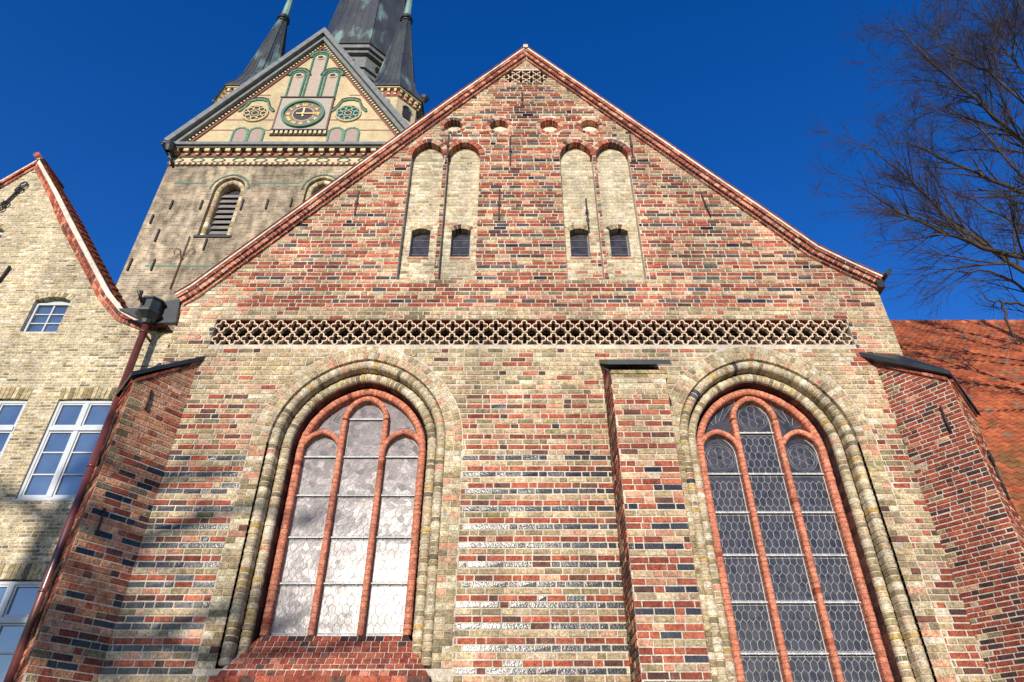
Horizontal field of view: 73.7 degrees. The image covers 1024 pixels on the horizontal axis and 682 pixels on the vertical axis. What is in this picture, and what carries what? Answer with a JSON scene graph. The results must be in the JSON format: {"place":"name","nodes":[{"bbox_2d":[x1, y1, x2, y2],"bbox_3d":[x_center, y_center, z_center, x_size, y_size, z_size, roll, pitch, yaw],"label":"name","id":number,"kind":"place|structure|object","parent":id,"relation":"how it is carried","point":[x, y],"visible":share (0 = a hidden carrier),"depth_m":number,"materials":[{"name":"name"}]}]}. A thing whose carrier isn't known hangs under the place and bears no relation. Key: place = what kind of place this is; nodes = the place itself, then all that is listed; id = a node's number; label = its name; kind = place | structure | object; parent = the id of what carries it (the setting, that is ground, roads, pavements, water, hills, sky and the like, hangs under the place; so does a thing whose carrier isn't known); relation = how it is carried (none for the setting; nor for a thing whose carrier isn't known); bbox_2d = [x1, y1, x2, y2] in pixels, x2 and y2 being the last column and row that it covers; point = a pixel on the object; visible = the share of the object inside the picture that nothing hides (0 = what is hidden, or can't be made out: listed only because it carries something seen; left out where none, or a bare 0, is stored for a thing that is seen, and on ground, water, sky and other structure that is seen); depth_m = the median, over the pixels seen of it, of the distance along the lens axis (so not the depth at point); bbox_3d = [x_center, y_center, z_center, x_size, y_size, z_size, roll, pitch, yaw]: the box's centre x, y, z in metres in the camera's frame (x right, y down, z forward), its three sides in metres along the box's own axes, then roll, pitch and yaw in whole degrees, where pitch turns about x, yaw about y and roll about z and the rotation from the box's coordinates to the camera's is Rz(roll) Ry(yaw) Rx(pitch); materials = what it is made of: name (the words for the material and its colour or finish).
{"place":"outdoors","nodes":[
{"label":"outdoors","id":0,"kind":"place"},
{"bbox_2d":[0,152,172,681],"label":"yellow brick house","id":1,"kind":"structure","parent":0,"point":[69,331],"depth_m":12.17,"materials":[{"name":"brick"}]},
{"bbox_2d":[0,401,26,457],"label":"window","id":2,"kind":"structure","parent":1,"relation":"in","point":[10,411],"depth_m":11.60,"materials":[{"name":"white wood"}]},
{"bbox_2d":[0,582,41,681],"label":"window","id":3,"kind":"structure","parent":1,"relation":"in","point":[17,599],"depth_m":9.76,"materials":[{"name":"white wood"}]},
{"bbox_2d":[23,301,69,331],"bbox_3d":[-8.732,-0.370,12.968,0.712,0.850,0.380,0,-35,0],"label":"window","id":4,"kind":"structure","parent":1,"relation":"in","point":[46,317],"depth_m":12.91,"materials":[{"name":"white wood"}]},
{"bbox_2d":[12,401,111,500],"bbox_3d":[-7.294,1.786,11.245,1.032,1.826,0.130,0,-35,0],"label":"window","id":5,"kind":"structure","parent":1,"relation":"in","point":[56,472],"depth_m":11.22,"materials":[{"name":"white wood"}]},
{"bbox_2d":[114,0,428,330],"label":"church tower","id":6,"kind":"structure","parent":0,"point":[273,133],"depth_m":31.09,"materials":[{"name":"brick"}]},
{"bbox_2d":[193,174,249,237],"bbox_3d":[-12.048,-5.471,28.832,1.720,3.771,0.860,0,-35,0],"label":"belfry window","id":7,"kind":"structure","parent":6,"relation":"in","point":[221,215],"depth_m":28.89,"materials":[{"name":"brick"}]},
{"bbox_2d":[229,97,274,140],"bbox_3d":[-12.072,-10.159,31.727,1.769,3.691,0.151,0,-35,0],"label":"rose window","id":8,"kind":"structure","parent":6,"relation":"in","point":[253,113],"depth_m":31.85,"materials":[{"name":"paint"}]},
{"bbox_2d":[301,174,335,199],"bbox_3d":[-8.130,-5.567,28.787,1.721,3.667,0.644,0,-35,0],"label":"belfry window","id":9,"kind":"structure","parent":6,"relation":"in","point":[319,185],"depth_m":29.45,"materials":[{"name":"brick"}]},
{"bbox_2d":[326,97,367,140],"bbox_3d":[-7.701,-10.158,31.727,1.767,3.690,0.150,0,-35,0],"label":"rose window","id":10,"kind":"structure","parent":6,"relation":"in","point":[345,113],"depth_m":31.83,"materials":[{"name":"paint"}]},
{"bbox_2d":[0,0,1023,319],"label":"sky","id":11,"kind":"structure","parent":0,"point":[95,88],"materials":[{"name":"blue"}]},
{"label":"ground","id":12,"kind":"structure","parent":0,"visible":0},
{"bbox_2d":[13,38,1023,681],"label":"brick church","id":13,"kind":"structure","parent":12,"relation":"on","point":[525,362],"depth_m":11.00,"materials":[{"name":"red brick"}]},
{"bbox_2d":[3,290,166,681],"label":"downpipe","id":14,"kind":"object","parent":13,"relation":"attached to","point":[147,313],"visible":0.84,"depth_m":10.60,"materials":[{"name":"metal"}]},
{"bbox_2d":[260,385,435,668],"bbox_3d":[-2.530,2.637,10.994,2.600,5.200,0.287,0,-35,0],"label":"pointed window","id":15,"kind":"structure","parent":13,"relation":"in","point":[347,555],"depth_m":10.78,"materials":[{"name":"glass"}]},
{"bbox_2d":[410,233,429,256],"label":"niche window","id":16,"kind":"structure","parent":13,"relation":"in","point":[420,241],"depth_m":14.04,"materials":[{"name":"grey glass"}]},
{"bbox_2d":[451,233,470,256],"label":"niche window","id":17,"kind":"structure","parent":13,"relation":"in","point":[460,247],"depth_m":14.04,"materials":[{"name":"grey glass"}]},
{"bbox_2d":[570,233,589,256],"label":"niche window","id":18,"kind":"structure","parent":13,"relation":"in","point":[579,244],"depth_m":14.04,"materials":[{"name":"grey glass"}]},
{"bbox_2d":[609,233,629,256],"bbox_3d":[2.190,-1.912,14.000,0.390,0.800,0.038,0,-35,0],"label":"niche window","id":19,"kind":"structure","parent":13,"relation":"in","point":[618,241],"depth_m":14.04,"materials":[{"name":"grey glass"}]},
{"bbox_2d":[692,381,893,681],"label":"pointed window","id":20,"kind":"structure","parent":13,"relation":"in","point":[798,607],"depth_m":10.55,"materials":[{"name":"glass"}]},
{"bbox_2d":[798,0,1023,363],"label":"bare tree","id":21,"kind":"object","parent":12,"relation":"on","point":[977,241],"visible":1,"depth_m":18.75,"materials":[{"name":"brown plant"}]},
{"bbox_2d":[889,319,1023,525],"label":"red roofed building","id":22,"kind":"structure","parent":12,"relation":"on","point":[993,389],"depth_m":19.39,"materials":[{"name":"tile"}]}
]}

